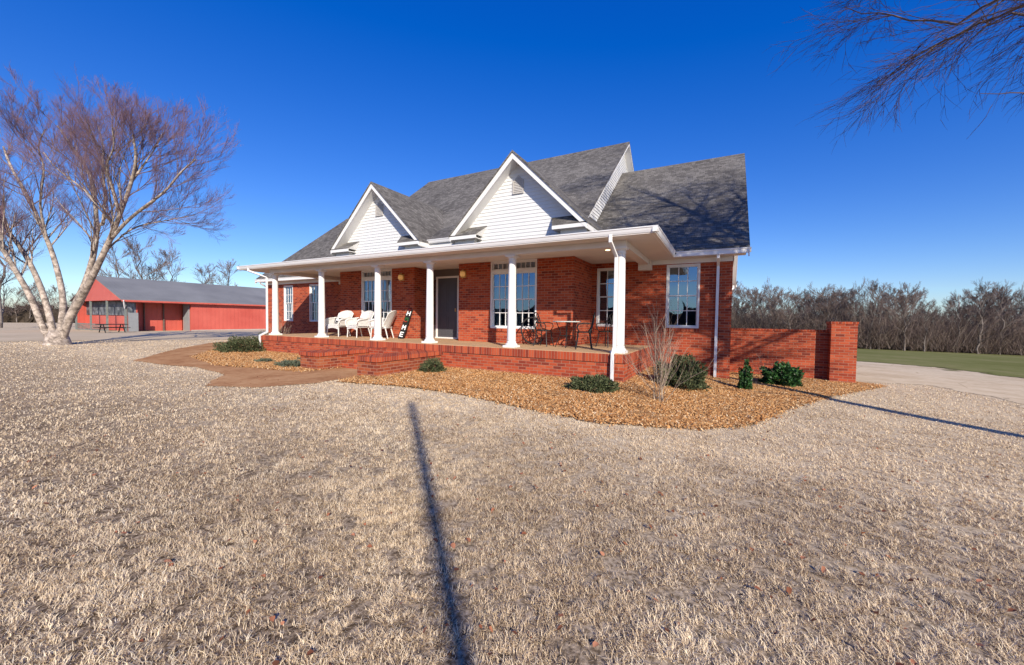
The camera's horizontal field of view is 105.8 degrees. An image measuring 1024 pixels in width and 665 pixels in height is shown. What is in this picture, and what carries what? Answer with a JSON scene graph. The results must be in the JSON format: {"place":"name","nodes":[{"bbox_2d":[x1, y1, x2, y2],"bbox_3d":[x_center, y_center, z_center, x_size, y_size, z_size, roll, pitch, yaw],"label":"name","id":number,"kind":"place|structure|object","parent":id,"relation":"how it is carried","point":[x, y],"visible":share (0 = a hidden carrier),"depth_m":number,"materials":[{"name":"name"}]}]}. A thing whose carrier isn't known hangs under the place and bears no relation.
{"place":"outdoors","nodes":[
{"label":"outdoors","id":0,"kind":"place"},
{"bbox_2d":[132,341,357,387],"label":"path","id":1,"kind":"structure","parent":0,"point":[233,376],"depth_m":9.62,"materials":[{"name":"concrete"}]},
{"bbox_2d":[0,322,1023,664],"bbox_3d":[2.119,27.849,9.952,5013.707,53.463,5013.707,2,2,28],"label":"ground","id":2,"kind":"structure","parent":0,"point":[574,650],"depth_m":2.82,"materials":[{"name":"plant"}]},
{"bbox_2d":[0,213,32,327],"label":"forest tree","id":3,"kind":"object","parent":2,"relation":"on","point":[2,283],"visible":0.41,"depth_m":46.49,"materials":[{"name":"plant"}]},
{"bbox_2d":[4,288,28,322],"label":"forest tree","id":4,"kind":"object","parent":2,"relation":"on","point":[15,309],"visible":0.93,"depth_m":103.33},
{"bbox_2d":[12,282,41,317],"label":"forest tree","id":5,"kind":"object","parent":2,"relation":"on","point":[39,302],"visible":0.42,"depth_m":104.10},
{"bbox_2d":[4,293,71,310],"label":"undergrowth","id":6,"kind":"object","parent":2,"relation":"on","point":[13,305],"depth_m":109.83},
{"bbox_2d":[3,305,74,322],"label":"scrub","id":7,"kind":"object","parent":2,"relation":"on","point":[23,316],"visible":0.23,"depth_m":104.19,"materials":[{"name":"plant"}]},
{"bbox_2d":[34,287,56,314],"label":"forest tree","id":8,"kind":"object","parent":2,"relation":"on","point":[52,291],"visible":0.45,"depth_m":98.04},
{"bbox_2d":[47,284,68,307],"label":"forest tree","id":9,"kind":"object","parent":2,"relation":"on","point":[55,296],"visible":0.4,"depth_m":108.34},
{"bbox_2d":[97,241,137,277],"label":"forest tree","id":10,"kind":"object","parent":2,"relation":"on","point":[109,260],"visible":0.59,"depth_m":61.41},
{"bbox_2d":[0,65,239,345],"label":"birch tree","id":11,"kind":"object","parent":2,"relation":"on","point":[52,334],"visible":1,"depth_m":16.49,"materials":[{"name":"white plant"}]},
{"bbox_2d":[0,328,265,341],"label":"gravel lot","id":12,"kind":"structure","parent":2,"relation":"on","point":[20,334],"depth_m":28.03,"materials":[{"name":"gravel"}]},
{"bbox_2d":[93,324,130,332],"bbox_3d":[-33.861,-0.346,32.807,1.760,0.759,1.800,2,2,28],"label":"picnic table","id":13,"kind":"object","parent":12,"relation":"on","point":[100,327],"visible":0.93,"depth_m":32.50,"materials":[{"name":"black paint"}]},
{"bbox_2d":[6,276,265,331],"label":"red barn","id":14,"kind":"structure","parent":2,"relation":"on","point":[144,305],"depth_m":40.40,"materials":[{"name":"metal"}]},
{"bbox_2d":[183,304,189,330],"bbox_3d":[-33.865,-1.578,40.287,1.200,3.220,0.100,2,2,28],"label":"door","id":15,"kind":"structure","parent":14,"relation":"in","point":[186,307],"depth_m":40.17,"materials":[{"name":"grey paint"}]},
{"bbox_2d":[110,233,169,279],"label":"forest tree","id":16,"kind":"object","parent":2,"relation":"on","point":[141,276],"visible":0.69,"depth_m":65.46,"materials":[{"name":"plant"}]},
{"bbox_2d":[143,257,173,281],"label":"forest tree","id":17,"kind":"object","parent":2,"relation":"on","point":[158,262],"visible":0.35,"depth_m":69.55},
{"bbox_2d":[150,241,187,281],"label":"forest tree","id":18,"kind":"object","parent":2,"relation":"on","point":[166,256],"visible":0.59,"depth_m":73.16,"materials":[{"name":"plant"}]},
{"bbox_2d":[192,263,216,283],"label":"forest tree","id":19,"kind":"object","parent":2,"relation":"on","point":[201,271],"visible":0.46,"depth_m":77.28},
{"bbox_2d":[203,272,226,283],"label":"forest tree","id":20,"kind":"object","parent":2,"relation":"on","point":[218,275],"visible":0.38,"depth_m":89.02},
{"bbox_2d":[215,258,240,285],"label":"forest tree","id":21,"kind":"object","parent":2,"relation":"on","point":[228,271],"visible":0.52,"depth_m":83.63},
{"bbox_2d":[191,348,340,371],"bbox_3d":[-9.220,0.730,15.893,5.559,0.058,14.425,0,2,-30],"label":"mulch bed","id":22,"kind":"object","parent":2,"relation":"on","point":[248,366],"visible":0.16,"depth_m":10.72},
{"bbox_2d":[212,335,265,352],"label":"juniper","id":23,"kind":"object","parent":22,"relation":"on","point":[240,344],"visible":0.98,"depth_m":14.90,"materials":[{"name":"green plant"}]},
{"bbox_2d":[254,358,275,361],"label":"juniper","id":24,"kind":"object","parent":22,"relation":"on","point":[264,359],"visible":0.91,"depth_m":11.76,"materials":[{"name":"green plant"}]},
{"bbox_2d":[273,359,300,366],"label":"juniper","id":25,"kind":"object","parent":22,"relation":"on","point":[288,363],"visible":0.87,"depth_m":10.72,"materials":[{"name":"green plant"}]},
{"bbox_2d":[236,142,751,382],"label":"brick house","id":26,"kind":"structure","parent":2,"relation":"on","point":[474,270],"depth_m":12.27,"materials":[{"name":"red brick"}]},
{"bbox_2d":[284,285,292,320],"bbox_3d":[-11.700,-1.517,20.530,0.780,1.910,0.357,2,2,28],"label":"window","id":27,"kind":"structure","parent":26,"relation":"in","point":[291,286],"depth_m":20.56,"materials":[{"name":"white glass"}]},
{"bbox_2d":[309,284,317,321],"bbox_3d":[-9.793,-1.455,19.497,0.800,1.910,0.357,2,2,28],"label":"window","id":28,"kind":"structure","parent":26,"relation":"in","point":[315,285],"depth_m":19.55,"materials":[{"name":"white glass"}]},
{"bbox_2d":[325,310,353,336],"bbox_3d":[-6.656,-0.359,14.994,0.820,1.014,0.849,2,2,22],"label":"wicker chair","id":29,"kind":"object","parent":26,"relation":"on","point":[342,315],"visible":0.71,"depth_m":14.90,"materials":[{"name":"wicker"}]},
{"bbox_2d":[345,310,373,337],"bbox_3d":[-5.662,-0.328,14.489,0.820,1.014,0.849,2,2,34],"label":"wicker chair","id":30,"kind":"object","parent":26,"relation":"on","point":[364,319],"visible":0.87,"depth_m":14.37,"materials":[{"name":"wicker"}]},
{"bbox_2d":[361,269,391,324],"bbox_3d":[-5.130,-1.326,14.985,1.620,2.167,0.357,2,2,28],"label":"window","id":31,"kind":"structure","parent":26,"relation":"in","point":[369,278],"depth_m":15.07,"materials":[{"name":"white glass"}]},
{"bbox_2d":[368,310,396,338],"bbox_3d":[-4.585,-0.293,13.882,0.849,1.014,0.820,1,2,4],"label":"wicker chair","id":32,"kind":"object","parent":26,"relation":"on","point":[389,319],"visible":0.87,"depth_m":13.62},
{"bbox_2d":[398,308,412,338],"bbox_3d":[-3.834,-0.333,13.880,0.245,1.152,0.086,10,-13,22],"label":"letter board","id":33,"kind":"object","parent":26,"relation":"on","point":[405,323],"visible":1,"depth_m":13.88,"materials":[{"name":"black paint"}]},
{"bbox_2d":[438,278,456,337],"bbox_3d":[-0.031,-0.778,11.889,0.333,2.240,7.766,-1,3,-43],"label":"door","id":34,"kind":"structure","parent":26,"relation":"in","point":[447,287],"depth_m":14.38,"materials":[{"name":"grey metal"}]},
{"bbox_2d":[490,259,536,328],"bbox_3d":[0.099,-1.159,12.152,1.620,2.167,0.357,2,2,28],"label":"window","id":35,"kind":"structure","parent":26,"relation":"in","point":[522,269],"depth_m":12.23,"materials":[{"name":"clear glass"}]},
{"bbox_2d":[521,317,542,344],"bbox_3d":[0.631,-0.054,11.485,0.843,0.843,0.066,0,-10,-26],"label":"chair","id":36,"kind":"object","parent":26,"relation":"on","point":[533,331],"visible":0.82,"depth_m":11.44,"materials":[{"name":"black metal"}]},
{"bbox_2d":[533,312,553,346],"bbox_3d":[0.878,-0.098,11.007,0.507,0.966,0.544,2,2,32],"label":"iron chair","id":37,"kind":"object","parent":26,"relation":"on","point":[537,321],"visible":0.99,"depth_m":11.03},
{"bbox_2d":[553,321,580,347],"bbox_3d":[1.494,0.044,10.617,0.770,0.722,0.770,2,2,28],"label":"patio table","id":38,"kind":"object","parent":26,"relation":"on","point":[566,335],"visible":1,"depth_m":10.56,"materials":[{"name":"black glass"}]},
{"bbox_2d":[575,312,595,349],"bbox_3d":[1.895,-0.051,10.034,0.507,0.966,0.544,1,2,7],"label":"iron chair","id":39,"kind":"object","parent":26,"relation":"on","point":[589,331],"visible":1,"depth_m":9.88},
{"bbox_2d":[595,313,612,347],"bbox_3d":[2.692,-0.070,10.907,0.507,0.966,0.544,-1,3,-39],"label":"iron chair","id":40,"kind":"object","parent":26,"relation":"on","point":[611,322],"visible":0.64,"depth_m":11.00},
{"bbox_2d":[596,267,625,326],"bbox_3d":[3.158,-1.121,12.361,0.900,1.860,0.152,2,2,28],"label":"window","id":41,"kind":"structure","parent":26,"relation":"in","point":[598,310],"depth_m":12.50,"materials":[{"name":"white glass"}]},
{"bbox_2d":[665,263,700,327],"bbox_3d":[5.004,-1.062,11.361,0.900,1.860,0.152,2,2,28],"label":"window","id":42,"kind":"structure","parent":26,"relation":"in","point":[697,265],"depth_m":11.35,"materials":[{"name":"white glass"}]},
{"bbox_2d":[15,376,1016,664],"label":"fallen leaves","id":43,"kind":"object","parent":2,"relation":"on","point":[595,644],"visible":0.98,"depth_m":2.35,"materials":[{"name":"plant"}]},
{"bbox_2d":[331,366,885,430],"bbox_3d":[3.384,1.288,8.995,14.423,0.378,6.712,0,2,-10],"label":"mulch bed","id":44,"kind":"object","parent":2,"relation":"on","point":[633,412],"visible":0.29,"depth_m":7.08,"materials":[{"name":"wood"}]},
{"bbox_2d":[417,357,446,372],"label":"juniper","id":45,"kind":"object","parent":44,"relation":"on","point":[435,364],"visible":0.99,"depth_m":10.01,"materials":[{"name":"green plant"}]},
{"bbox_2d":[561,373,621,393],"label":"juniper","id":46,"kind":"object","parent":44,"relation":"on","point":[597,383],"visible":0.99,"depth_m":7.59,"materials":[{"name":"green plant"}]},
{"bbox_2d":[633,295,680,378],"bbox_3d":[3.460,0.088,9.334,1.103,2.177,1.418,2,2,28],"label":"bare shrub","id":47,"kind":"object","parent":44,"relation":"on","point":[656,348],"visible":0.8,"depth_m":9.38,"materials":[{"name":"plant"}]},
{"bbox_2d":[615,308,718,401],"bbox_3d":[2.725,0.410,6.999,1.500,1.773,1.521,0,2,-10],"label":"bare shrub","id":48,"kind":"object","parent":44,"relation":"on","point":[661,377],"visible":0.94,"depth_m":7.12,"materials":[{"name":"plant"}]},
{"bbox_2d":[653,352,711,390],"bbox_3d":[3.857,0.868,8.863,1.265,0.858,1.113,2,3,41],"label":"evergreen shrub","id":49,"kind":"object","parent":44,"relation":"on","point":[698,383],"visible":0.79,"depth_m":8.60,"materials":[{"name":"green plant"}]},
{"bbox_2d":[736,358,753,389],"bbox_3d":[5.585,1.005,9.271,0.389,0.803,0.396,2,2,28],"label":"evergreen shrub","id":50,"kind":"object","parent":44,"relation":"on","point":[745,377],"visible":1,"depth_m":9.21,"materials":[{"name":"green plant"}]},
{"bbox_2d":[754,361,805,386],"bbox_3d":[7.077,1.083,10.269,1.119,0.686,1.077,2,2,28],"label":"holly shrub","id":51,"kind":"object","parent":44,"relation":"on","point":[787,374],"visible":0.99,"depth_m":10.06,"materials":[{"name":"green plant"}]},
{"bbox_2d":[731,281,744,322],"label":"forest tree","id":52,"kind":"object","parent":2,"relation":"on","point":[738,299],"visible":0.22,"depth_m":81.00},
{"bbox_2d":[731,295,747,327],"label":"forest tree","id":53,"kind":"object","parent":2,"relation":"on","point":[735,298],"visible":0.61,"depth_m":76.04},
{"bbox_2d":[733,286,750,313],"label":"forest tree","id":54,"kind":"object","parent":2,"relation":"on","point":[741,297],"visible":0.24,"depth_m":84.08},
{"bbox_2d":[734,285,753,326],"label":"forest tree","id":55,"kind":"object","parent":2,"relation":"on","point":[738,291],"visible":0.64,"depth_m":78.88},
{"bbox_2d":[740,301,757,327],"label":"forest tree","id":56,"kind":"object","parent":2,"relation":"on","point":[750,304],"visible":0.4,"depth_m":76.45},
{"bbox_2d":[742,287,763,317],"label":"forest tree","id":57,"kind":"object","parent":2,"relation":"on","point":[754,300],"visible":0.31,"depth_m":82.72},
{"bbox_2d":[745,289,767,327],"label":"forest tree","id":58,"kind":"object","parent":2,"relation":"on","point":[755,314],"visible":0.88,"depth_m":74.30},
{"bbox_2d":[747,293,769,326],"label":"forest tree","id":59,"kind":"object","parent":2,"relation":"on","point":[759,307],"visible":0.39,"depth_m":77.61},
{"bbox_2d":[756,278,784,328],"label":"forest tree","id":60,"kind":"object","parent":2,"relation":"on","point":[764,299],"visible":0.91,"depth_m":70.62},
{"bbox_2d":[761,289,787,325],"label":"forest tree","id":61,"kind":"object","parent":2,"relation":"on","point":[772,305],"visible":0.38,"depth_m":74.32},
{"bbox_2d":[762,292,792,328],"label":"forest tree","id":62,"kind":"object","parent":2,"relation":"on","point":[780,303],"visible":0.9,"depth_m":69.63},
{"bbox_2d":[730,328,828,378],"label":"brick wall","id":63,"kind":"structure","parent":2,"relation":"on","point":[805,350],"depth_m":12.06,"materials":[{"name":"brick"}]},
{"bbox_2d":[775,285,794,326],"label":"forest tree","id":64,"kind":"object","parent":2,"relation":"on","point":[786,296],"visible":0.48,"depth_m":73.23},
{"bbox_2d":[773,291,807,328],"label":"forest tree","id":65,"kind":"object","parent":2,"relation":"on","point":[792,304],"visible":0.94,"depth_m":68.05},
{"bbox_2d":[791,289,818,325],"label":"forest tree","id":66,"kind":"object","parent":2,"relation":"on","point":[803,300],"visible":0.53,"depth_m":72.02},
{"bbox_2d":[795,300,819,329],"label":"forest tree","id":67,"kind":"object","parent":2,"relation":"on","point":[804,319],"visible":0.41,"depth_m":70.09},
{"bbox_2d":[801,303,828,329],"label":"forest tree","id":68,"kind":"object","parent":2,"relation":"on","point":[815,304],"visible":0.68,"depth_m":66.78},
{"bbox_2d":[803,282,834,312],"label":"forest tree","id":69,"kind":"object","parent":2,"relation":"on","point":[822,291],"visible":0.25,"depth_m":76.70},
{"bbox_2d":[812,299,839,329],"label":"forest tree","id":70,"kind":"object","parent":2,"relation":"on","point":[834,305],"visible":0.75,"depth_m":65.49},
{"bbox_2d":[810,286,841,319],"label":"forest tree","id":71,"kind":"object","parent":2,"relation":"on","point":[824,298],"visible":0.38,"depth_m":72.70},
{"bbox_2d":[812,288,843,320],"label":"forest tree","id":72,"kind":"object","parent":2,"relation":"on","point":[828,301],"visible":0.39,"depth_m":70.64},
{"bbox_2d":[814,296,841,325],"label":"forest tree","id":73,"kind":"object","parent":2,"relation":"on","point":[824,301],"visible":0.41,"depth_m":68.71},
{"bbox_2d":[821,296,845,321],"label":"forest tree","id":74,"kind":"object","parent":2,"relation":"on","point":[837,314],"visible":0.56,"depth_m":66.99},
{"bbox_2d":[827,285,854,321],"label":"forest tree","id":75,"kind":"object","parent":2,"relation":"on","point":[843,299],"visible":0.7,"depth_m":66.16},
{"bbox_2d":[826,322,858,383],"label":"brick pier","id":76,"kind":"structure","parent":2,"relation":"on","point":[842,351],"depth_m":11.13,"materials":[{"name":"brick"}]},
{"bbox_2d":[833,286,864,323],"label":"forest tree","id":77,"kind":"object","parent":2,"relation":"on","point":[850,302],"visible":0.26,"depth_m":70.78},
{"bbox_2d":[840,297,862,329],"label":"forest tree","id":78,"kind":"object","parent":2,"relation":"on","point":[853,303],"visible":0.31,"depth_m":69.02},
{"bbox_2d":[844,302,863,325],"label":"forest tree","id":79,"kind":"object","parent":2,"relation":"on","point":[853,318],"visible":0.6,"depth_m":62.51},
{"bbox_2d":[839,277,880,326],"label":"forest tree","id":80,"kind":"object","parent":2,"relation":"on","point":[853,296],"visible":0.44,"depth_m":69.13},
{"bbox_2d":[855,302,881,337],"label":"forest tree","id":81,"kind":"object","parent":2,"relation":"on","point":[868,314],"visible":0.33,"depth_m":65.30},
{"bbox_2d":[855,279,888,348],"bbox_3d":[58.297,-3.089,62.876,4.958,11.849,4.183,-1,3,-39],"label":"forest tree","id":82,"kind":"object","parent":2,"relation":"on","point":[875,287],"visible":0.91,"depth_m":62.45,"materials":[{"name":"plant"}]},
{"bbox_2d":[731,320,1022,354],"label":"scrub","id":83,"kind":"object","parent":2,"relation":"on","point":[916,348],"depth_m":67.76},
{"bbox_2d":[731,302,1023,355],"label":"undergrowth","id":84,"kind":"object","parent":2,"relation":"on","point":[892,341],"visible":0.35,"depth_m":61.84,"materials":[{"name":"plant"}]},
{"bbox_2d":[869,291,896,349],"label":"forest tree","id":85,"kind":"object","parent":2,"relation":"on","point":[877,318],"visible":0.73,"depth_m":62.59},
{"bbox_2d":[868,279,898,347],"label":"forest tree","id":86,"kind":"object","parent":2,"relation":"on","point":[883,296],"visible":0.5,"depth_m":65.24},
{"bbox_2d":[876,285,907,328],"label":"forest tree","id":87,"kind":"object","parent":2,"relation":"on","point":[890,288],"visible":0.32,"depth_m":68.02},
{"bbox_2d":[878,290,908,324],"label":"forest tree","id":88,"kind":"object","parent":2,"relation":"on","point":[892,305],"visible":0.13,"depth_m":71.95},
{"bbox_2d":[765,0,1023,148],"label":"birch tree","id":89,"kind":"object","parent":2,"relation":"on","point":[945,40],"visible":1,"depth_m":4.63,"materials":[{"name":"brown plant"}]},
{"bbox_2d":[886,290,920,325],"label":"forest tree","id":90,"kind":"object","parent":2,"relation":"on","point":[901,305],"visible":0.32,"depth_m":68.15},
{"bbox_2d":[880,282,927,350],"bbox_3d":[62.050,-2.523,60.876,6.254,11.063,4.647,1,2,0],"label":"forest tree","id":91,"kind":"object","parent":2,"relation":"on","point":[905,308],"visible":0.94,"depth_m":61.00,"materials":[{"name":"plant"}]},
{"bbox_2d":[889,288,919,349],"bbox_3d":[64.174,-2.172,63.783,4.349,10.486,3.759,-1,3,-39],"label":"forest tree","id":92,"kind":"object","parent":2,"relation":"on","point":[905,317],"visible":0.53,"depth_m":63.40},
{"bbox_2d":[892,288,927,330],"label":"forest tree","id":93,"kind":"object","parent":2,"relation":"on","point":[922,294],"visible":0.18,"depth_m":70.64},
{"bbox_2d":[901,292,929,350],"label":"forest tree","id":94,"kind":"object","parent":2,"relation":"on","point":[915,310],"visible":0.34,"depth_m":64.47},
{"bbox_2d":[902,299,942,351],"bbox_3d":[64.415,-1.162,60.785,5.249,8.513,3.567,1,2,19],"label":"forest tree","id":95,"kind":"object","parent":2,"relation":"on","point":[922,323],"visible":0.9,"depth_m":60.38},
{"bbox_2d":[913,300,941,349],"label":"forest tree","id":96,"kind":"object","parent":2,"relation":"on","point":[930,307],"visible":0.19,"depth_m":66.92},
{"bbox_2d":[917,309,940,346],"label":"forest tree","id":97,"kind":"object","parent":2,"relation":"on","point":[926,315],"visible":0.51,"depth_m":62.26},
{"bbox_2d":[923,309,950,351],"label":"forest tree","id":98,"kind":"object","parent":2,"relation":"on","point":[936,323],"visible":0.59,"depth_m":61.75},
{"bbox_2d":[932,310,952,351],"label":"forest tree","id":99,"kind":"object","parent":2,"relation":"on","point":[941,322],"visible":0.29,"depth_m":64.36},
{"bbox_2d":[941,303,970,328],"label":"forest tree","id":100,"kind":"object","parent":2,"relation":"on","point":[952,311],"visible":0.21,"depth_m":68.35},
{"bbox_2d":[939,306,974,351],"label":"forest tree","id":101,"kind":"object","parent":2,"relation":"on","point":[955,317],"visible":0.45,"depth_m":64.15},
{"bbox_2d":[940,289,975,352],"bbox_3d":[70.734,-1.778,61.568,3.581,10.255,4.143,0,2,-11],"label":"forest tree","id":102,"kind":"object","parent":2,"relation":"on","point":[956,300],"visible":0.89,"depth_m":61.52,"materials":[{"name":"plant"}]},
{"bbox_2d":[942,289,991,328],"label":"forest tree","id":103,"kind":"object","parent":2,"relation":"on","point":[968,303],"visible":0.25,"depth_m":67.64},
{"bbox_2d":[955,306,990,351],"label":"forest tree","id":104,"kind":"object","parent":2,"relation":"on","point":[963,309],"visible":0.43,"depth_m":62.97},
{"bbox_2d":[953,284,1009,353],"bbox_3d":[72.483,-1.897,59.362,4.962,10.754,6.416,0,2,-16],"label":"forest tree","id":105,"kind":"object","parent":2,"relation":"on","point":[993,292],"visible":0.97,"depth_m":59.43,"materials":[{"name":"plant"}]},
{"bbox_2d":[958,290,1006,326],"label":"forest tree","id":106,"kind":"object","parent":2,"relation":"on","point":[976,308],"visible":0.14,"depth_m":69.34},
{"bbox_2d":[963,297,1007,353],"bbox_3d":[78.143,-1.241,64.119,6.249,9.748,4.643,-5,6,-70],"label":"forest tree","id":107,"kind":"object","parent":2,"relation":"on","point":[977,300],"visible":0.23,"depth_m":63.55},
{"bbox_2d":[967,276,1005,353],"bbox_3d":[74.996,-2.668,61.918,5.105,12.409,4.307,1,2,0],"label":"forest tree","id":108,"kind":"object","parent":2,"relation":"on","point":[981,288],"visible":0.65,"depth_m":61.47,"materials":[{"name":"plant"}]},
{"bbox_2d":[969,283,1023,353],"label":"forest tree","id":109,"kind":"object","parent":2,"relation":"on","point":[1006,310],"visible":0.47,"depth_m":62.69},
{"bbox_2d":[977,279,1015,332],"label":"forest tree","id":110,"kind":"object","parent":2,"relation":"on","point":[1000,293],"visible":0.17,"depth_m":66.43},
{"bbox_2d":[978,291,1023,354],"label":"forest tree","id":111,"kind":"object","parent":2,"relation":"on","point":[1002,319],"visible":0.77,"depth_m":61.01,"materials":[{"name":"plant"}]},
{"bbox_2d":[997,287,1023,335],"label":"forest tree","id":112,"kind":"object","parent":2,"relation":"on","point":[1011,309],"visible":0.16,"depth_m":66.55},
{"bbox_2d":[998,293,1023,355],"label":"forest tree","id":113,"kind":"object","parent":2,"relation":"on","point":[1015,296],"visible":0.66,"depth_m":61.98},
{"bbox_2d":[0,0,1023,325],"label":"sky","id":114,"kind":"structure","parent":0,"point":[328,100],"materials":[{"name":"blue"}]},
{"bbox_2d":[856,361,1023,407],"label":"driveway","id":115,"kind":"structure","parent":0,"point":[1004,387],"depth_m":13.19,"materials":[{"name":"concrete"}]},
{"bbox_2d":[857,348,1023,377],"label":"field","id":116,"kind":"structure","parent":0,"point":[1005,365],"depth_m":28.36,"materials":[{"name":"plant"}]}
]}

